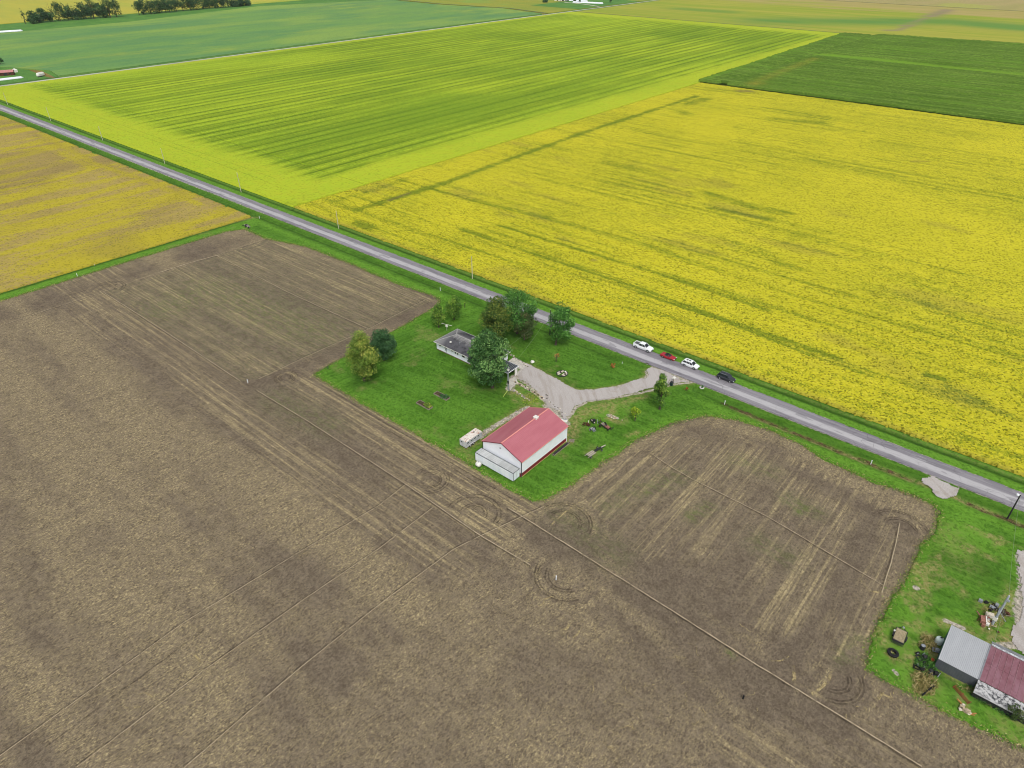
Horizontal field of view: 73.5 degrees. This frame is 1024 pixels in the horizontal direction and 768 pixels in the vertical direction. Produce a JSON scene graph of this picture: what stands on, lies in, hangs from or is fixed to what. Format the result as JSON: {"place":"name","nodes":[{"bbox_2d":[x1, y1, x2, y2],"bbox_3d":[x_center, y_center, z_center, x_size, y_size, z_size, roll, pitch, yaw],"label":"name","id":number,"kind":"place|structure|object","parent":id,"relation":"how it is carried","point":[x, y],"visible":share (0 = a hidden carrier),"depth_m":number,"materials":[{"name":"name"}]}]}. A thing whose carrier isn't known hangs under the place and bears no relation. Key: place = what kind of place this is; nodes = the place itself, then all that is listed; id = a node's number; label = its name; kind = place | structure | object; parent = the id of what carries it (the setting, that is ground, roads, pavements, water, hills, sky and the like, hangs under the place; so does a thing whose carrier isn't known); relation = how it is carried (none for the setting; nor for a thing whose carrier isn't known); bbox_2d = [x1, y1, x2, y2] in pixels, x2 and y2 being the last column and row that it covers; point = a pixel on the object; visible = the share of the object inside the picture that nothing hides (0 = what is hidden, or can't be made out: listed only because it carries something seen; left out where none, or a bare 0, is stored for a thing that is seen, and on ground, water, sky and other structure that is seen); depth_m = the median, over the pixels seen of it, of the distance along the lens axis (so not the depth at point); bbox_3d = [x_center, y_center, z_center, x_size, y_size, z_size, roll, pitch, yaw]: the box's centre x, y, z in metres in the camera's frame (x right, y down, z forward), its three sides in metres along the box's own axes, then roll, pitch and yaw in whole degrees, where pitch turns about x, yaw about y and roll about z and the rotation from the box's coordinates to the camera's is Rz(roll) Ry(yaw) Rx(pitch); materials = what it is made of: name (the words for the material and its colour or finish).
{"place":"outdoors","nodes":[
{"label":"outdoors","id":0,"kind":"place"},
{"bbox_2d":[0,68,57,83],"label":"farmyard grass","id":1,"kind":"structure","parent":0,"point":[28,75],"depth_m":556.63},
{"bbox_2d":[0,69,14,75],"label":"farm shed","id":2,"kind":"structure","parent":1,"relation":"on","point":[6,72],"depth_m":559.30,"materials":[{"name":"metal"}]},
{"bbox_2d":[0,76,23,80],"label":"silage bag","id":3,"kind":"object","parent":1,"relation":"on","point":[9,78],"visible":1,"depth_m":545.61,"materials":[{"name":"white plastic"}]},
{"bbox_2d":[0,17,141,32],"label":"meadow","id":4,"kind":"structure","parent":0,"point":[27,26],"depth_m":866.15,"materials":[{"name":"plant"}]},
{"bbox_2d":[24,10,38,23],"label":"windbreak tree","id":5,"kind":"object","parent":4,"relation":"on","point":[33,17],"visible":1,"depth_m":859.03,"materials":[{"name":"green plant"}]},
{"bbox_2d":[31,12,44,22],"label":"windbreak tree","id":6,"kind":"object","parent":4,"relation":"on","point":[39,19],"visible":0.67,"depth_m":869.38,"materials":[{"name":"green plant"}]},
{"bbox_2d":[35,8,48,21],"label":"windbreak tree","id":7,"kind":"object","parent":4,"relation":"on","point":[40,11],"visible":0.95,"depth_m":871.01,"materials":[{"name":"green plant"}]},
{"bbox_2d":[44,12,53,20],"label":"windbreak tree","id":8,"kind":"object","parent":4,"relation":"on","point":[49,16],"visible":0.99,"depth_m":877.15,"materials":[{"name":"green plant"}]},
{"bbox_2d":[48,1,67,20],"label":"windbreak tree","id":9,"kind":"object","parent":4,"relation":"on","point":[56,8],"visible":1,"depth_m":881.76,"materials":[{"name":"green plant"}]},
{"bbox_2d":[61,6,72,19],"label":"windbreak tree","id":10,"kind":"object","parent":4,"relation":"on","point":[68,14],"visible":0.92,"depth_m":892.19,"materials":[{"name":"green plant"}]},
{"bbox_2d":[69,8,83,19],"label":"windbreak tree","id":11,"kind":"object","parent":4,"relation":"on","point":[76,16],"visible":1,"depth_m":897.26,"materials":[{"name":"green plant"}]},
{"bbox_2d":[74,1,90,19],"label":"windbreak tree","id":12,"kind":"object","parent":4,"relation":"on","point":[80,5],"visible":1,"depth_m":899.73,"materials":[{"name":"green plant"}]},
{"bbox_2d":[83,4,94,18],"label":"windbreak tree","id":13,"kind":"object","parent":4,"relation":"on","point":[90,14],"visible":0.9,"depth_m":906.48,"materials":[{"name":"green plant"}]},
{"bbox_2d":[84,0,96,18],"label":"tall windbreak tree","id":14,"kind":"object","parent":4,"relation":"on","point":[91,4],"visible":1,"depth_m":905.39,"materials":[{"name":"green plant"}]},
{"bbox_2d":[91,2,103,17],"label":"windbreak tree","id":15,"kind":"object","parent":4,"relation":"on","point":[97,13],"visible":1,"depth_m":910.38,"materials":[{"name":"green plant"}]},
{"bbox_2d":[98,3,111,17],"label":"windbreak tree","id":16,"kind":"object","parent":4,"relation":"on","point":[106,12],"visible":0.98,"depth_m":917.00,"materials":[{"name":"green plant"}]},
{"bbox_2d":[0,115,250,292],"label":"dry bean field","id":17,"kind":"structure","parent":0,"point":[66,207],"depth_m":289.90,"materials":[{"name":"plant"}]},
{"bbox_2d":[0,110,263,216],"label":"road verge","id":18,"kind":"structure","parent":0,"point":[203,193],"depth_m":341.23,"materials":[{"name":"green plant"}]},
{"bbox_2d":[0,100,292,210],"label":"grass verge","id":19,"kind":"object","parent":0,"point":[220,184],"depth_m":351.45,"materials":[{"name":"plant"}]},
{"bbox_2d":[0,0,299,23],"bbox_3d":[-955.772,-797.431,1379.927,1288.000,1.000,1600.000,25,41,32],"label":"field","id":20,"kind":"structure","parent":0,"point":[10,12],"depth_m":1050.27,"materials":[{"name":"plant"}]},
{"bbox_2d":[11,0,300,23],"bbox_3d":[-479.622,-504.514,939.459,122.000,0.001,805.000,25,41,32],"label":"meadow","id":21,"kind":"structure","parent":0,"point":[150,17],"depth_m":935.28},
{"bbox_2d":[0,82,364,207],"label":"soybean field","id":22,"kind":"structure","parent":0,"point":[282,181],"depth_m":371.12,"materials":[{"name":"plant"}]},
{"bbox_2d":[101,0,370,18],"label":"meadow","id":23,"kind":"structure","parent":0,"point":[210,9],"depth_m":1015.31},
{"bbox_2d":[98,0,112,17],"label":"tall windbreak tree","id":24,"kind":"object","parent":23,"relation":"on","point":[106,1],"visible":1,"depth_m":914.06,"materials":[{"name":"green plant"}]},
{"bbox_2d":[105,0,121,16],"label":"windbreak tree","id":25,"kind":"object","parent":23,"relation":"on","point":[116,6],"visible":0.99,"depth_m":921.55,"materials":[{"name":"green plant"}]},
{"bbox_2d":[131,1,141,14],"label":"tall windbreak tree","id":26,"kind":"object","parent":23,"relation":"on","point":[136,3],"visible":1,"depth_m":943.98,"materials":[{"name":"green plant"}]},
{"bbox_2d":[134,0,147,13],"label":"windbreak tree","id":27,"kind":"object","parent":23,"relation":"on","point":[141,3],"visible":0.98,"depth_m":950.69,"materials":[{"name":"green plant"}]},
{"bbox_2d":[144,0,157,13],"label":"windbreak tree","id":28,"kind":"object","parent":23,"relation":"on","point":[149,4],"visible":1,"depth_m":956.17,"materials":[{"name":"green plant"}]},
{"bbox_2d":[153,0,165,12],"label":"windbreak tree","id":29,"kind":"object","parent":23,"relation":"on","point":[159,4],"visible":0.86,"depth_m":969.24,"materials":[{"name":"green plant"}]},
{"bbox_2d":[163,0,173,11],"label":"windbreak tree","id":30,"kind":"object","parent":23,"relation":"on","point":[167,3],"visible":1,"depth_m":972.48,"materials":[{"name":"green plant"}]},
{"bbox_2d":[169,0,179,10],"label":"windbreak tree","id":31,"kind":"object","parent":23,"relation":"on","point":[174,2],"visible":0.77,"depth_m":984.27,"materials":[{"name":"green plant"}]},
{"bbox_2d":[176,0,187,10],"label":"windbreak tree","id":32,"kind":"object","parent":23,"relation":"on","point":[180,4],"visible":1,"depth_m":991.77,"materials":[{"name":"green plant"}]},
{"bbox_2d":[184,0,194,9],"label":"windbreak tree","id":33,"kind":"object","parent":23,"relation":"on","point":[191,4],"visible":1,"depth_m":998.84,"materials":[{"name":"green plant"}]},
{"bbox_2d":[198,0,208,8],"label":"windbreak tree","id":34,"kind":"object","parent":23,"relation":"on","point":[203,3],"visible":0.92,"depth_m":1017.83,"materials":[{"name":"green plant"}]},
{"bbox_2d":[230,0,240,6],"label":"windbreak tree","id":35,"kind":"object","parent":23,"relation":"on","point":[235,3],"visible":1,"depth_m":1045.55,"materials":[{"name":"green plant"}]},
{"bbox_2d":[0,0,541,76],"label":"bean field","id":36,"kind":"structure","parent":0,"point":[67,51],"depth_m":785.00,"materials":[{"name":"plant"}]},
{"bbox_2d":[0,0,655,85],"bbox_3d":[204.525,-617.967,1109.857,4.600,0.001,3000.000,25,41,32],"label":"road","id":37,"kind":"structure","parent":0,"point":[286,48],"depth_m":674.40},
{"bbox_2d":[2,0,658,84],"bbox_3d":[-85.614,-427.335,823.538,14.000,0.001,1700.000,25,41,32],"label":"grass verge","id":38,"kind":"object","parent":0,"point":[314,44],"depth_m":698.28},
{"bbox_2d":[36,11,838,184],"bbox_3d":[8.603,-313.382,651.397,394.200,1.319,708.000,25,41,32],"label":"soybean field","id":39,"kind":"structure","parent":0,"point":[368,110],"depth_m":523.26,"materials":[{"name":"plant"}]},
{"bbox_2d":[406,0,543,12],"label":"ditch","id":40,"kind":"object","parent":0,"point":[482,6],"visible":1,"depth_m":1048.17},
{"bbox_2d":[0,0,1000,502],"bbox_3d":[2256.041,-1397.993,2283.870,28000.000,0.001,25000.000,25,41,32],"label":"ground","id":41,"kind":"structure","parent":0,"point":[520,10],"depth_m":974.59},
{"bbox_2d":[0,228,1023,767],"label":"tilled field","id":42,"kind":"structure","parent":0,"point":[156,483],"depth_m":127.93,"materials":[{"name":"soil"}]},
{"bbox_2d":[0,242,921,767],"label":"tire tracks","id":43,"kind":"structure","parent":42,"relation":"on","point":[432,564],"depth_m":127.00},
{"bbox_2d":[126,502,951,757],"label":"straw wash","id":44,"kind":"object","parent":42,"relation":"on","point":[818,689],"visible":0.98,"depth_m":108.92},
{"bbox_2d":[0,214,1023,746],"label":"lawn","id":45,"kind":"structure","parent":0,"point":[964,564],"depth_m":165.02,"materials":[{"name":"green plant"}]},
{"bbox_2d":[344,330,382,381],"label":"yellowing tree","id":46,"kind":"object","parent":45,"relation":"on","point":[364,355],"visible":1,"depth_m":175.84,"materials":[{"name":"green plant"}]},
{"bbox_2d":[369,328,396,360],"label":"dark tree","id":47,"kind":"object","parent":45,"relation":"on","point":[384,342],"visible":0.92,"depth_m":185.63,"materials":[{"name":"green plant"}]},
{"bbox_2d":[416,400,432,409],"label":"raised bed","id":48,"kind":"object","parent":45,"relation":"on","point":[426,405],"visible":1,"depth_m":171.31,"materials":[{"name":"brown wood"}]},
{"bbox_2d":[430,304,445,327],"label":"young tree","id":49,"kind":"object","parent":45,"relation":"on","point":[436,316],"visible":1,"depth_m":203.19,"materials":[{"name":"green plant"}]},
{"bbox_2d":[433,391,449,400],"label":"raised bed","id":50,"kind":"object","parent":45,"relation":"on","point":[445,397],"visible":1,"depth_m":174.82,"materials":[{"name":"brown wood"}]},
{"bbox_2d":[445,295,461,319],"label":"young tree","id":51,"kind":"object","parent":45,"relation":"on","point":[456,303],"visible":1,"depth_m":206.62,"materials":[{"name":"green plant"}]},
{"bbox_2d":[460,428,481,447],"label":"livestock trailer","id":52,"kind":"object","parent":45,"relation":"on","point":[471,438],"visible":1,"depth_m":158.32,"materials":[{"name":"grey paint"}]},
{"bbox_2d":[434,329,509,364],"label":"ranch house","id":53,"kind":"structure","parent":45,"relation":"on","point":[455,344],"depth_m":191.65,"materials":[{"name":"white"}]},
{"bbox_2d":[467,328,512,388],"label":"silver maple","id":54,"kind":"object","parent":45,"relation":"on","point":[483,361],"visible":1,"depth_m":172.16,"materials":[{"name":"green plant"}]},
{"bbox_2d":[477,295,513,339],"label":"bronze tree","id":55,"kind":"object","parent":45,"relation":"on","point":[496,310],"visible":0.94,"depth_m":192.85,"materials":[{"name":"green plant"}]},
{"bbox_2d":[475,447,519,481],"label":"box trailer","id":56,"kind":"object","parent":45,"relation":"on","point":[501,466],"visible":0.91,"depth_m":149.98,"materials":[{"name":"metal"}]},
{"bbox_2d":[0,229,1023,750],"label":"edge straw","id":57,"kind":"object","parent":45,"relation":"on","point":[646,439],"visible":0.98,"depth_m":151.70,"materials":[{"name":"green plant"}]},
{"bbox_2d":[509,357,526,389],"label":"patio","id":58,"kind":"structure","parent":45,"relation":"on","point":[512,383],"depth_m":186.85,"materials":[{"name":"concrete"}]},
{"bbox_2d":[501,358,518,380],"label":"carport","id":59,"kind":"object","parent":58,"relation":"on","point":[513,366],"visible":0.43,"depth_m":182.64,"materials":[{"name":"metal"}]},
{"bbox_2d":[500,287,539,333],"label":"roadside tree","id":60,"kind":"object","parent":45,"relation":"on","point":[516,309],"visible":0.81,"depth_m":196.18,"materials":[{"name":"green plant"}]},
{"bbox_2d":[511,312,538,339],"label":"dull tree","id":61,"kind":"object","parent":45,"relation":"on","point":[528,331],"visible":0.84,"depth_m":196.29,"materials":[{"name":"green plant"}]},
{"bbox_2d":[482,407,568,477],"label":"metal barn","id":62,"kind":"structure","parent":45,"relation":"on","point":[528,439],"depth_m":153.21,"materials":[{"name":"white metal"}]},
{"bbox_2d":[546,301,575,344],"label":"lawn tree","id":63,"kind":"object","parent":45,"relation":"on","point":[561,314],"visible":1,"depth_m":191.66,"materials":[{"name":"green plant"}]},
{"bbox_2d":[552,442,569,455],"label":"timber stack","id":64,"kind":"object","parent":45,"relation":"on","point":[560,449],"visible":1,"depth_m":157.60,"materials":[{"name":"grey wood"}]},
{"bbox_2d":[556,370,567,376],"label":"fire pit","id":65,"kind":"object","parent":45,"relation":"on","point":[565,373],"visible":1,"depth_m":184.23,"materials":[{"name":"stone"}]},
{"bbox_2d":[585,445,604,457],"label":"flat wagon","id":66,"kind":"object","parent":45,"relation":"on","point":[590,453],"visible":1,"depth_m":155.96,"materials":[{"name":"brown wood"}]},
{"bbox_2d":[597,418,613,430],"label":"old tractor","id":67,"kind":"object","parent":45,"relation":"on","point":[605,425],"visible":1,"depth_m":164.30,"materials":[{"name":"metal"}]},
{"bbox_2d":[630,407,641,420],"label":"sapling","id":68,"kind":"object","parent":45,"relation":"on","point":[634,411],"visible":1,"depth_m":165.39,"materials":[{"name":"green plant"}]},
{"bbox_2d":[653,373,671,409],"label":"young tree","id":69,"kind":"object","parent":45,"relation":"on","point":[660,385],"visible":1,"depth_m":166.55,"materials":[{"name":"green plant"}]},
{"bbox_2d":[887,648,898,657],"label":"tractor tyre","id":70,"kind":"object","parent":45,"relation":"on","point":[890,654],"visible":1,"depth_m":112.97,"materials":[{"name":"black rubber"}]},
{"bbox_2d":[892,626,907,646],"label":"utility trailer","id":71,"kind":"object","parent":45,"relation":"on","point":[898,640],"visible":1,"depth_m":115.24,"materials":[{"name":"beige wood"}]},
{"bbox_2d":[915,651,927,662],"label":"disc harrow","id":72,"kind":"object","parent":45,"relation":"on","point":[924,655],"visible":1,"depth_m":112.07,"materials":[{"name":"metal"}]},
{"bbox_2d":[909,667,939,695],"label":"dry weeds","id":73,"kind":"object","parent":45,"relation":"on","point":[925,681],"visible":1,"depth_m":108.46,"materials":[{"name":"beige plant"}]},
{"bbox_2d":[913,652,939,676],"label":"green weeds","id":74,"kind":"object","parent":45,"relation":"on","point":[931,664],"visible":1,"depth_m":111.31,"materials":[{"name":"green plant"}]},
{"bbox_2d":[918,633,937,652],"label":"dry weeds","id":75,"kind":"object","parent":45,"relation":"on","point":[929,644],"visible":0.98,"depth_m":114.77,"materials":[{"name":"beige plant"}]},
{"bbox_2d":[934,636,943,645],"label":"storage tank","id":76,"kind":"object","parent":45,"relation":"on","point":[939,640],"visible":1,"depth_m":114.35,"materials":[{"name":"white plastic"}]},
{"bbox_2d":[957,698,976,715],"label":"debris","id":77,"kind":"object","parent":45,"relation":"on","point":[961,707],"visible":1,"depth_m":104.76,"materials":[{"name":"wood"}]},
{"bbox_2d":[935,625,1023,723],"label":"metal shed","id":78,"kind":"structure","parent":45,"relation":"on","point":[967,658],"depth_m":108.48,"materials":[{"name":"grey metal"}]},
{"bbox_2d":[976,611,999,632],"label":"scrap heap","id":79,"kind":"object","parent":45,"relation":"on","point":[989,621],"visible":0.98,"depth_m":117.77,"materials":[{"name":"metal"}]},
{"bbox_2d":[980,615,986,623],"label":"red tank","id":80,"kind":"object","parent":79,"relation":"on","point":[983,619],"visible":1,"depth_m":118.10,"materials":[{"name":"paint"}]},
{"bbox_2d":[965,683,1010,717],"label":"green weeds","id":81,"kind":"object","parent":45,"relation":"on","point":[986,702],"visible":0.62,"depth_m":105.78,"materials":[{"name":"green plant"}]},
{"bbox_2d":[978,598,998,611],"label":"pile","id":82,"kind":"object","parent":45,"relation":"on","point":[995,606],"visible":0.98,"depth_m":120.82,"materials":[{"name":"grey metal"}]},
{"bbox_2d":[981,604,1004,626],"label":"dry weeds","id":83,"kind":"object","parent":45,"relation":"on","point":[994,614],"visible":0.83,"depth_m":119.52,"materials":[{"name":"brown plant"}]},
{"bbox_2d":[991,595,1009,624],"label":"yard pole","id":84,"kind":"object","parent":45,"relation":"on","point":[994,619],"visible":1,"depth_m":115.95,"materials":[{"name":"silver metal"}]},
{"bbox_2d":[1008,703,1023,722],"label":"scrub","id":85,"kind":"object","parent":45,"relation":"on","point":[1019,712],"visible":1,"depth_m":102.98,"materials":[{"name":"green plant"}]},
{"bbox_2d":[0,105,1023,511],"bbox_3d":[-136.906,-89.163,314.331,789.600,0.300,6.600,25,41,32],"label":"road","id":86,"kind":"structure","parent":0,"point":[946,473],"depth_m":188.07,"materials":[{"name":"asphalt"}]},
{"bbox_2d":[633,340,653,352],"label":"pickup truck","id":87,"kind":"object","parent":86,"relation":"on","point":[645,346],"visible":1,"depth_m":193.84,"materials":[{"name":"white paint"}]},
{"bbox_2d":[660,351,676,360],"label":"red coupe","id":88,"kind":"object","parent":86,"relation":"on","point":[669,356],"visible":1,"depth_m":190.12,"materials":[{"name":"paint"}]},
{"bbox_2d":[681,358,699,369],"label":"white suv","id":89,"kind":"object","parent":86,"relation":"on","point":[692,364],"visible":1,"depth_m":186.27,"materials":[{"name":"paint"}]},
{"bbox_2d":[717,371,735,382],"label":"black suv","id":90,"kind":"object","parent":86,"relation":"on","point":[728,377],"visible":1,"depth_m":180.81,"materials":[{"name":"paint"}]},
{"bbox_2d":[402,0,648,13],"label":"field","id":91,"kind":"structure","parent":0,"point":[523,5],"depth_m":1092.18,"materials":[{"name":"plant"}]},
{"bbox_2d":[532,0,636,8],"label":"farmyard grass","id":92,"kind":"structure","parent":0,"point":[570,4],"depth_m":1076.55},
{"bbox_2d":[572,1,602,3],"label":"silage bag","id":93,"kind":"object","parent":92,"relation":"on","point":[587,2],"visible":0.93,"depth_m":1094.30,"materials":[{"name":"white plastic"}]},
{"bbox_2d":[517,363,688,418],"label":"gravel driveway","id":94,"kind":"structure","parent":0,"point":[565,398],"depth_m":178.00,"materials":[{"name":"gravel"}]},
{"bbox_2d":[283,208,1023,492],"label":"grass verge","id":95,"kind":"object","parent":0,"point":[960,461],"depth_m":181.73,"materials":[{"name":"plant"}]},
{"bbox_2d":[295,177,1023,476],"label":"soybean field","id":96,"kind":"structure","parent":0,"point":[960,397],"depth_m":208.36,"materials":[{"name":"plant"}]},
{"bbox_2d":[574,11,837,32],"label":"field boundary","id":97,"kind":"object","parent":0,"point":[710,22],"visible":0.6,"depth_m":873.01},
{"bbox_2d":[392,83,1023,360],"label":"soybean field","id":98,"kind":"structure","parent":0,"point":[910,218],"depth_m":307.98,"materials":[{"name":"plant"}]},
{"bbox_2d":[577,0,1023,42],"bbox_3d":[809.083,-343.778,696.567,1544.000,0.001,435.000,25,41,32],"label":"field","id":99,"kind":"structure","parent":0,"point":[912,20],"depth_m":928.84,"materials":[{"name":"plant"}]},
{"bbox_2d":[698,32,1023,124],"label":"corn field","id":100,"kind":"structure","parent":0,"point":[977,79],"depth_m":548.64,"materials":[{"name":"plant"}]},
{"bbox_2d":[723,403,1023,526],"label":"ditch soil","id":101,"kind":"structure","parent":0,"point":[891,471],"depth_m":155.62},
{"bbox_2d":[1006,493,1020,518],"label":"lamp pole","id":102,"kind":"object","parent":101,"relation":"on","point":[1019,495],"visible":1,"depth_m":137.49,"materials":[{"name":"metal"}]},
{"bbox_2d":[831,0,1014,10],"bbox_3d":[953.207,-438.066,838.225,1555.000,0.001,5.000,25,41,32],"label":"field boundary","id":103,"kind":"object","parent":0,"point":[924,5],"depth_m":1053.89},
{"bbox_2d":[827,0,1023,10],"bbox_3d":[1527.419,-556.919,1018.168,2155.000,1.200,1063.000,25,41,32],"label":"field","id":104,"kind":"structure","parent":0,"point":[1009,5],"depth_m":1089.99,"materials":[{"name":"plant"}]},
{"bbox_2d":[921,476,958,498],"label":"gravel apron","id":105,"kind":"object","parent":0,"point":[942,489],"visible":1,"depth_m":146.73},
{"bbox_2d":[1011,550,1023,653],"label":"farmyard gravel","id":106,"kind":"structure","parent":0,"point":[1017,633],"depth_m":117.72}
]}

